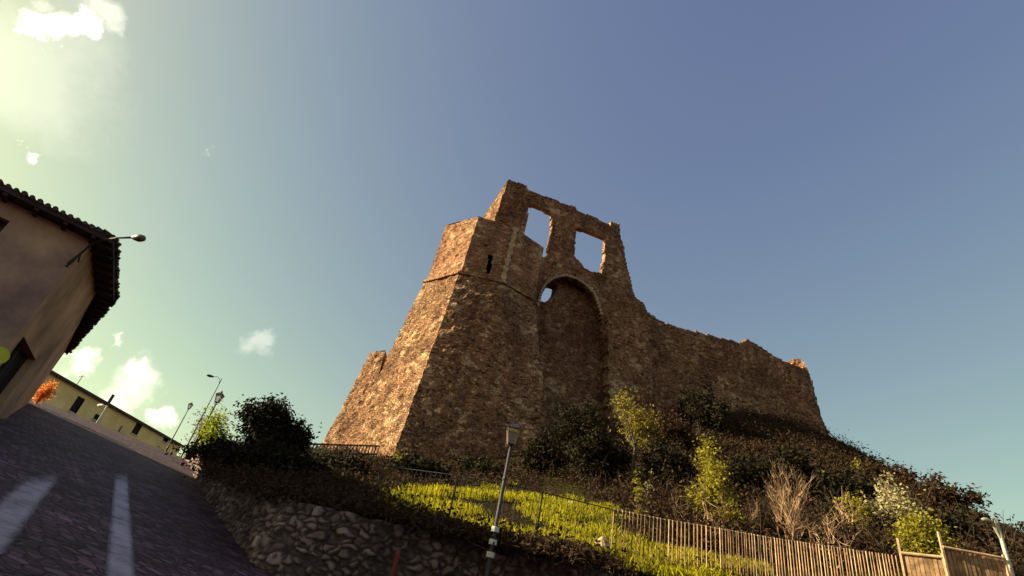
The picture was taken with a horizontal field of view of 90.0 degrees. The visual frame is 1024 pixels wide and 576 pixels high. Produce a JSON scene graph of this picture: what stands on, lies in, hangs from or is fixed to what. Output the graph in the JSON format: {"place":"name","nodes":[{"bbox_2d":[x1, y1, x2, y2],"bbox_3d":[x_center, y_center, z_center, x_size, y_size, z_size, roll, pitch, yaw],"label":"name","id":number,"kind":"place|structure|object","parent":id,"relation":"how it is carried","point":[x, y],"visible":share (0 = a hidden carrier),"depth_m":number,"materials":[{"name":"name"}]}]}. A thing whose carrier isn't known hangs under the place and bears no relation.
{"place":"outdoors","nodes":[
{"label":"outdoors","id":0,"kind":"place"},
{"bbox_2d":[0,399,273,575],"bbox_3d":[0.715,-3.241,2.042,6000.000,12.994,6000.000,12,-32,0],"label":"road","id":1,"kind":"structure","parent":0,"point":[176,523],"depth_m":9.46,"materials":[{"name":"grey stone"}]},
{"bbox_2d":[0,480,51,551],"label":"road marking","id":2,"kind":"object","parent":1,"relation":"on","point":[25,499],"depth_m":6.61,"materials":[{"name":"white paint"}]},
{"bbox_2d":[32,379,61,404],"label":"shrub","id":3,"kind":"object","parent":1,"relation":"on","point":[43,392],"visible":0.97,"depth_m":22.42,"materials":[{"name":"orange plant"}]},
{"bbox_2d":[0,179,121,418],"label":"house","id":4,"kind":"structure","parent":1,"relation":"on","point":[53,309],"depth_m":12.70,"materials":[{"name":"brown paint"}]},
{"bbox_2d":[0,221,6,231],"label":"window","id":5,"kind":"structure","parent":4,"relation":"in","point":[2,224],"depth_m":12.08,"materials":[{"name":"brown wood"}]},
{"bbox_2d":[0,347,9,363],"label":"round sign","id":6,"kind":"object","parent":4,"relation":"attached to","point":[4,355],"visible":1,"depth_m":11.27,"materials":[{"name":"metal"}]},
{"bbox_2d":[0,344,27,393],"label":"door","id":7,"kind":"structure","parent":4,"relation":"in","point":[8,369],"depth_m":13.15,"materials":[{"name":"brown wood"}]},
{"bbox_2d":[65,234,145,266],"bbox_3d":[-9.958,-0.951,12.468,1.941,1.000,0.397,1,-33,18],"label":"wall lamp","id":8,"kind":"object","parent":4,"relation":"attached to","point":[139,238],"visible":1,"depth_m":12.51,"materials":[{"name":"metal"}]},
{"bbox_2d":[96,404,107,423],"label":"street lamp","id":9,"kind":"object","parent":1,"relation":"on","point":[101,405],"visible":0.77,"depth_m":46.71,"materials":[{"name":"white metal"}]},
{"bbox_2d":[34,370,185,454],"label":"building","id":10,"kind":"structure","parent":1,"relation":"on","point":[75,399],"depth_m":74.88,"materials":[{"name":"white paint"}]},
{"bbox_2d":[68,396,83,414],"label":"window","id":11,"kind":"structure","parent":10,"relation":"in","point":[79,400],"depth_m":70.54,"materials":[{"name":"black glass"}]},
{"bbox_2d":[92,414,99,422],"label":"window","id":12,"kind":"structure","parent":10,"relation":"in","point":[96,417],"depth_m":74.59,"materials":[{"name":"black glass"}]},
{"bbox_2d":[130,423,140,436],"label":"window","id":13,"kind":"structure","parent":10,"relation":"in","point":[137,426],"depth_m":83.68,"materials":[{"name":"black glass"}]},
{"bbox_2d":[108,479,132,575],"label":"road marking","id":14,"kind":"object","parent":1,"relation":"on","point":[120,560],"depth_m":7.31,"materials":[{"name":"white paint"}]},
{"bbox_2d":[106,427,184,459],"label":"parapet","id":15,"kind":"structure","parent":1,"relation":"on","point":[146,443],"depth_m":30.38,"materials":[{"name":"stone"}]},
{"bbox_2d":[165,402,193,450],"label":"street lamp","id":16,"kind":"object","parent":1,"relation":"on","point":[190,405],"visible":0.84,"depth_m":43.24,"materials":[{"name":"metal"}]},
{"bbox_2d":[180,374,221,456],"bbox_3d":[-23.133,9.332,37.165,1.199,6.439,0.216,17,-32,-7],"label":"street lamp","id":17,"kind":"object","parent":1,"relation":"on","point":[208,375],"visible":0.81,"depth_m":37.91,"materials":[{"name":"metal"}]},
{"bbox_2d":[184,391,224,459],"bbox_3d":[-12.685,5.628,21.195,0.288,2.917,0.288,12,-32,0],"label":"street lamp","id":18,"kind":"object","parent":1,"relation":"on","point":[219,396],"visible":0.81,"depth_m":21.55,"materials":[{"name":"metal"}]},
{"bbox_2d":[390,549,400,575],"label":"marker post","id":19,"kind":"object","parent":1,"relation":"on","point":[395,563],"visible":1,"depth_m":7.93,"materials":[{"name":"red paint"}]},
{"bbox_2d":[183,444,619,575],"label":"retaining wall","id":20,"kind":"structure","parent":1,"relation":"on","point":[290,537],"depth_m":9.80,"materials":[{"name":"stone"}]},
{"bbox_2d":[373,465,613,556],"bbox_3d":[-0.489,4.869,11.013,5.338,1.260,0.604,8,-32,7],"label":"iron railing","id":21,"kind":"object","parent":20,"relation":"on","point":[454,491],"visible":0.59,"depth_m":11.06,"materials":[{"name":"black metal"}]},
{"bbox_2d":[609,509,899,575],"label":"picket fence","id":22,"kind":"object","parent":20,"relation":"on","point":[786,541],"visible":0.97,"depth_m":10.62,"materials":[{"name":"brown wood"}]},
{"bbox_2d":[896,538,946,575],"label":"fence panel","id":23,"kind":"object","parent":20,"relation":"attached to","point":[922,565],"visible":0.88,"depth_m":9.77,"materials":[{"name":"brown wood"}]},
{"bbox_2d":[937,531,1010,575],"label":"fence panel","id":24,"kind":"object","parent":20,"relation":"attached to","point":[959,562],"visible":1,"depth_m":9.31,"materials":[{"name":"brown wood"}]},
{"bbox_2d":[484,420,521,575],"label":"street lamp","id":25,"kind":"object","parent":1,"relation":"on","point":[513,430],"visible":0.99,"depth_m":9.71,"materials":[{"name":"metal"}]},
{"bbox_2d":[0,0,1023,531],"label":"sky","id":26,"kind":"structure","parent":0,"point":[836,187],"materials":[{"name":"blue"}]},
{"bbox_2d":[199,411,1023,575],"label":"hill","id":27,"kind":"structure","parent":0,"point":[562,488],"depth_m":16.40,"materials":[{"name":"green plant"}]},
{"bbox_2d":[184,408,218,443],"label":"bare shrub","id":28,"kind":"object","parent":27,"relation":"on","point":[201,424],"visible":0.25,"depth_m":23.45,"materials":[{"name":"plant"}]},
{"bbox_2d":[189,400,238,444],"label":"shrub","id":29,"kind":"object","parent":27,"relation":"on","point":[213,422],"visible":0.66,"depth_m":20.80,"materials":[{"name":"green plant"}]},
{"bbox_2d":[185,429,247,472],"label":"bush","id":30,"kind":"object","parent":27,"relation":"on","point":[219,444],"visible":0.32,"depth_m":17.32,"materials":[{"name":"green plant"}]},
{"bbox_2d":[196,434,244,459],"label":"bush","id":31,"kind":"object","parent":27,"relation":"on","point":[223,440],"visible":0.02,"depth_m":22.16,"materials":[{"name":"green plant"}]},
{"bbox_2d":[209,430,316,482],"bbox_3d":[-7.040,5.058,14.845,2.829,1.594,2.979,-8,-37,30],"label":"bush","id":32,"kind":"object","parent":27,"relation":"on","point":[264,453],"visible":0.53,"depth_m":14.13,"materials":[{"name":"green plant"}]},
{"bbox_2d":[230,393,314,455],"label":"bush","id":33,"kind":"object","parent":27,"relation":"on","point":[269,416],"visible":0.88,"depth_m":21.01,"materials":[{"name":"green plant"}]},
{"bbox_2d":[286,420,321,453],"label":"bush","id":34,"kind":"object","parent":27,"relation":"on","point":[310,434],"visible":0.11,"depth_m":22.57,"materials":[{"name":"green plant"}]},
{"bbox_2d":[286,445,338,479],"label":"bush","id":35,"kind":"object","parent":27,"relation":"on","point":[308,458],"visible":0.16,"depth_m":14.89,"materials":[{"name":"green plant"}]},
{"bbox_2d":[305,448,325,457],"bbox_3d":[-9.067,7.421,22.992,1.194,0.816,0.096,31,-36,-27],"label":"slatted barrier","id":36,"kind":"object","parent":27,"relation":"on","point":[322,449],"visible":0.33,"depth_m":23.23,"materials":[{"name":"brown wood"}]},
{"bbox_2d":[309,443,379,457],"bbox_3d":[-8.452,7.886,24.814,3.973,1.739,0.090,29,-35,-24],"label":"timber railing","id":37,"kind":"object","parent":27,"relation":"on","point":[351,445],"visible":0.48,"depth_m":25.16,"materials":[{"name":"brown wood"}]},
{"bbox_2d":[316,447,380,476],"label":"bush","id":38,"kind":"object","parent":27,"relation":"on","point":[352,461],"visible":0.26,"depth_m":17.33,"materials":[{"name":"green plant"}]},
{"bbox_2d":[158,437,662,575],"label":"undergrowth","id":39,"kind":"object","parent":27,"relation":"on","point":[353,496],"visible":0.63,"depth_m":10.44,"materials":[{"name":"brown plant"}]},
{"bbox_2d":[380,443,460,480],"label":"bush","id":40,"kind":"object","parent":27,"relation":"on","point":[408,461],"visible":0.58,"depth_m":19.11,"materials":[{"name":"green plant"}]},
{"bbox_2d":[452,451,519,478],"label":"bush","id":41,"kind":"object","parent":27,"relation":"on","point":[484,466],"visible":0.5,"depth_m":21.11,"materials":[{"name":"green plant"}]},
{"bbox_2d":[513,427,575,475],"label":"bush","id":42,"kind":"object","parent":27,"relation":"on","point":[544,449],"visible":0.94,"depth_m":22.08,"materials":[{"name":"green plant"}]},
{"bbox_2d":[321,179,829,459],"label":"castle","id":43,"kind":"structure","parent":27,"relation":"on","point":[487,348],"depth_m":39.90,"materials":[{"name":"stone"}]},
{"bbox_2d":[545,396,613,452],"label":"bush","id":44,"kind":"object","parent":27,"relation":"on","point":[570,421],"visible":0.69,"depth_m":26.59,"materials":[{"name":"green plant"}]},
{"bbox_2d":[370,477,802,575],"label":"grass","id":45,"kind":"structure","parent":27,"relation":"on","point":[662,570],"depth_m":12.43,"materials":[{"name":"green plant"}]},
{"bbox_2d":[559,420,638,484],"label":"bush","id":46,"kind":"object","parent":27,"relation":"on","point":[594,453],"visible":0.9,"depth_m":20.12,"materials":[{"name":"green plant"}]},
{"bbox_2d":[595,536,610,549],"bbox_3d":[1.971,5.691,11.149,0.431,0.545,0.470,5,-32,11],"label":"boulder","id":47,"kind":"object","parent":27,"relation":"on","point":[601,538],"visible":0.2,"depth_m":11.14,"materials":[{"name":"stone"}]},
{"bbox_2d":[630,469,643,518],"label":"shrub","id":48,"kind":"object","parent":27,"relation":"on","point":[636,490],"visible":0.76,"depth_m":14.35,"materials":[{"name":"green plant"}]},
{"bbox_2d":[608,387,672,489],"bbox_3d":[5.103,6.183,20.616,2.550,4.384,3.356,-16,-42,38],"label":"tree","id":49,"kind":"object","parent":27,"relation":"on","point":[639,420],"visible":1,"depth_m":20.73,"materials":[{"name":"green plant"}]},
{"bbox_2d":[643,471,654,519],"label":"shrub","id":50,"kind":"object","parent":27,"relation":"on","point":[648,491],"visible":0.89,"depth_m":14.46,"materials":[{"name":"green plant"}]},
{"bbox_2d":[639,429,701,495],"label":"bush","id":51,"kind":"object","parent":27,"relation":"on","point":[659,460],"visible":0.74,"depth_m":19.31,"materials":[{"name":"green plant"}]},
{"bbox_2d":[642,403,707,454],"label":"bush","id":52,"kind":"object","parent":27,"relation":"on","point":[679,430],"visible":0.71,"depth_m":27.65,"materials":[{"name":"green plant"}]},
{"bbox_2d":[662,476,692,536],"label":"bare shrub","id":53,"kind":"object","parent":27,"relation":"on","point":[679,507],"visible":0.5,"depth_m":13.93,"materials":[{"name":"brown plant"}]},
{"bbox_2d":[671,378,732,438],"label":"bush","id":54,"kind":"object","parent":27,"relation":"on","point":[706,409],"visible":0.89,"depth_m":31.90,"materials":[{"name":"green plant"}]},
{"bbox_2d":[673,482,748,548],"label":"bare shrub","id":55,"kind":"object","parent":27,"relation":"on","point":[724,519],"visible":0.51,"depth_m":13.56,"materials":[{"name":"brown plant"}]},
{"bbox_2d":[675,433,747,531],"bbox_3d":[5.591,5.553,14.281,1.686,2.987,1.560,12,-32,0],"label":"shrub","id":56,"kind":"object","parent":27,"relation":"on","point":[712,474],"visible":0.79,"depth_m":14.20,"materials":[{"name":"green plant"}]},
{"bbox_2d":[737,499,761,549],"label":"bare shrub","id":57,"kind":"object","parent":27,"relation":"on","point":[751,519],"visible":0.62,"depth_m":13.56,"materials":[{"name":"brown plant"}]},
{"bbox_2d":[718,435,813,498],"bbox_3d":[9.900,7.353,20.606,4.116,2.896,3.442,-16,-41,38],"label":"bush","id":58,"kind":"object","parent":27,"relation":"on","point":[748,469],"visible":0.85,"depth_m":19.81,"materials":[{"name":"green plant"}]},
{"bbox_2d":[639,404,911,478],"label":"undergrowth","id":59,"kind":"object","parent":27,"relation":"on","point":[760,442],"visible":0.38,"depth_m":31.42,"materials":[{"name":"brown plant"}]},
{"bbox_2d":[531,403,1023,572],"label":"undergrowth","id":60,"kind":"object","parent":27,"relation":"on","point":[661,510],"visible":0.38,"depth_m":15.00,"materials":[{"name":"brown plant"}]},
{"bbox_2d":[759,460,818,558],"bbox_3d":[7.396,5.839,13.589,1.566,2.673,1.839,12,-32,0],"label":"bare shrub","id":61,"kind":"object","parent":27,"relation":"on","point":[788,518],"visible":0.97,"depth_m":13.48,"materials":[{"name":"brown plant"}]},
{"bbox_2d":[769,500,866,567],"bbox_3d":[7.570,6.022,12.876,2.063,1.859,1.745,0,-34,19],"label":"bare shrub","id":62,"kind":"object","parent":27,"relation":"on","point":[823,528],"visible":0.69,"depth_m":12.68,"materials":[{"name":"brown plant"}]},
{"bbox_2d":[787,453,892,506],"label":"bush","id":63,"kind":"object","parent":27,"relation":"on","point":[864,486],"visible":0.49,"depth_m":18.83,"materials":[{"name":"green plant"}]},
{"bbox_2d":[830,490,866,541],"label":"bare shrub","id":64,"kind":"object","parent":27,"relation":"on","point":[845,511],"visible":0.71,"depth_m":14.87,"materials":[{"name":"brown plant"}]},
{"bbox_2d":[832,487,879,535],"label":"shrub","id":65,"kind":"object","parent":27,"relation":"on","point":[861,511],"visible":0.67,"depth_m":15.07,"materials":[{"name":"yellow plant"}]},
{"bbox_2d":[848,458,865,475],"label":"shrub","id":66,"kind":"object","parent":27,"relation":"on","point":[856,462],"visible":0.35,"depth_m":28.21,"materials":[{"name":"green plant"}]},
{"bbox_2d":[836,448,883,466],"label":"bush","id":67,"kind":"object","parent":27,"relation":"on","point":[868,459],"visible":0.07,"depth_m":33.48,"materials":[{"name":"green plant"}]},
{"bbox_2d":[805,489,921,538],"bbox_3d":[10.813,7.379,16.077,3.081,1.703,3.450,12,-32,0],"label":"bush","id":68,"kind":"object","parent":27,"relation":"on","point":[825,505],"visible":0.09,"depth_m":15.60,"materials":[{"name":"brown plant"}]},
{"bbox_2d":[858,470,931,528],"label":"shrub","id":69,"kind":"object","parent":27,"relation":"on","point":[889,500],"visible":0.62,"depth_m":15.31,"materials":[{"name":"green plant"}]},
{"bbox_2d":[868,461,930,489],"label":"bush","id":70,"kind":"object","parent":27,"relation":"on","point":[905,473],"visible":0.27,"depth_m":28.29,"materials":[{"name":"green plant"}]},
{"bbox_2d":[880,494,964,570],"bbox_3d":[9.768,6.013,12.272,1.779,1.899,1.633,12,-32,0],"label":"shrub","id":71,"kind":"object","parent":27,"relation":"on","point":[913,531],"visible":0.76,"depth_m":12.12,"materials":[{"name":"green plant"}]},
{"bbox_2d":[894,469,992,510],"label":"bush","id":72,"kind":"object","parent":27,"relation":"on","point":[948,494],"visible":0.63,"depth_m":24.92,"materials":[{"name":"green plant"}]},
{"bbox_2d":[911,494,1013,554],"bbox_3d":[13.809,7.656,15.912,2.505,1.913,2.975,-16,-42,38],"label":"bush","id":73,"kind":"object","parent":27,"relation":"on","point":[952,521],"visible":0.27,"depth_m":15.47,"materials":[{"name":"green plant"}]},
{"bbox_2d":[938,499,998,529],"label":"bush","id":74,"kind":"object","parent":27,"relation":"on","point":[963,507],"visible":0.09,"depth_m":22.36,"materials":[{"name":"green plant"}]},
{"bbox_2d":[981,517,1014,575],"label":"street lamp","id":75,"kind":"object","parent":27,"relation":"on","point":[997,528],"visible":0.97,"depth_m":12.14,"materials":[{"name":"metal"}]},
{"bbox_2d":[994,514,1023,530],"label":"tree","id":76,"kind":"object","parent":27,"relation":"on","point":[1014,527],"visible":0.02,"depth_m":30.37,"materials":[{"name":"green plant"}]},
{"bbox_2d":[1010,520,1023,533],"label":"tree","id":77,"kind":"object","parent":27,"relation":"on","point":[1019,525],"visible":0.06,"depth_m":30.12,"materials":[{"name":"green plant"}]}
]}

